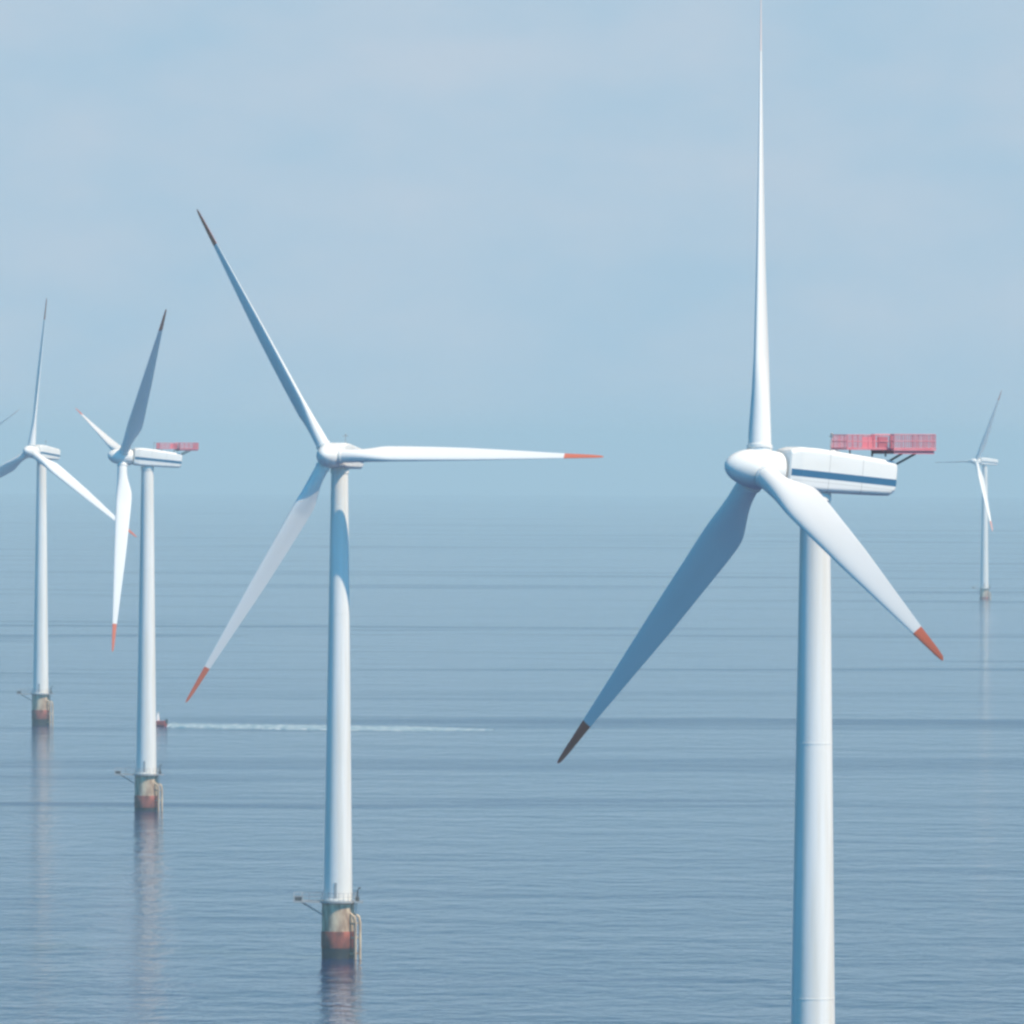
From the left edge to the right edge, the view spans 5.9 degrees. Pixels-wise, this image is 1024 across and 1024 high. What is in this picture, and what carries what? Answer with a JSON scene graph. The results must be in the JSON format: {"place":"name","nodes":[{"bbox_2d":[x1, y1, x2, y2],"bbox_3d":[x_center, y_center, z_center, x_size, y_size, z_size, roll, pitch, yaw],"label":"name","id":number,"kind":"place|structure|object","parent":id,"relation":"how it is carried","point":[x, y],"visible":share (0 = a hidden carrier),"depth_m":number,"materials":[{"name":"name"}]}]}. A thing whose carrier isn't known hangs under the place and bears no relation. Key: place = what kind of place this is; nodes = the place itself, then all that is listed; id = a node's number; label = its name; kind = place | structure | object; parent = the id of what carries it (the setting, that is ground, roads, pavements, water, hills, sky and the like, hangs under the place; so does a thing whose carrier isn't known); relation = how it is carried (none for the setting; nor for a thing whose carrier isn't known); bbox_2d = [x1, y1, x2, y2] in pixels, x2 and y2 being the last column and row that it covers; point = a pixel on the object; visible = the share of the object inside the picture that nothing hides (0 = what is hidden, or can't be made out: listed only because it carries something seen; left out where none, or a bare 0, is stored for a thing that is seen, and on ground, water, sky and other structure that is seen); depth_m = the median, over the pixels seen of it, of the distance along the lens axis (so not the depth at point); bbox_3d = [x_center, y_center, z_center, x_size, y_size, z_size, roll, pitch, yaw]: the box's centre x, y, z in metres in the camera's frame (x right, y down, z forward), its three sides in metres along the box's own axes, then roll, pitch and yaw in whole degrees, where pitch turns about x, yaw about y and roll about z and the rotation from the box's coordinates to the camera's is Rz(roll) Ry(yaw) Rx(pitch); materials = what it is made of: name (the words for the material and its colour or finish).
{"place":"outdoors","nodes":[
{"label":"outdoors","id":0,"kind":"place"},
{"bbox_2d":[0,493,1023,1023],"bbox_3d":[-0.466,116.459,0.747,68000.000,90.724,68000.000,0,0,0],"label":"sea","id":1,"kind":"structure","parent":0,"point":[628,859],"depth_m":2206.47,"materials":[{"name":"blue liquid"}]},
{"bbox_2d":[0,298,135,724],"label":"wind turbine","id":2,"kind":"object","parent":1,"relation":"in","point":[43,456],"visible":0.96,"depth_m":2565.60,"materials":[{"name":"white paint"}]},
{"bbox_2d":[76,310,198,810],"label":"wind turbine","id":3,"kind":"object","parent":1,"relation":"in","point":[123,456],"visible":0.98,"depth_m":1955.61,"materials":[{"name":"white paint"}]},
{"bbox_2d":[156,713,167,725],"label":"motor boat","id":4,"kind":"object","parent":1,"relation":"on","point":[161,723],"visible":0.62,"depth_m":2558.83,"materials":[{"name":"red paint"}]},
{"bbox_2d":[167,723,494,730],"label":"boat wake","id":5,"kind":"object","parent":1,"relation":"on","point":[307,727],"visible":0.94,"depth_m":2541.59,"materials":[{"name":"liquid"}]},
{"bbox_2d":[186,209,603,958],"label":"wind turbine","id":6,"kind":"object","parent":1,"relation":"in","point":[340,917],"visible":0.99,"depth_m":1390.54,"materials":[{"name":"white paint"}]},
{"bbox_2d":[557,0,942,1023],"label":"wind turbine","id":7,"kind":"object","parent":1,"relation":"in","point":[799,486],"visible":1,"depth_m":800.92,"materials":[{"name":"white paint"}]},
{"bbox_2d":[935,390,1001,598],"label":"wind turbine","id":8,"kind":"object","parent":1,"relation":"in","point":[985,592],"visible":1,"depth_m":4881.51,"materials":[{"name":"white paint"}]},
{"bbox_2d":[0,0,1023,496],"label":"sky","id":9,"kind":"structure","parent":0,"point":[518,225],"materials":[{"name":"blue"}]}
]}

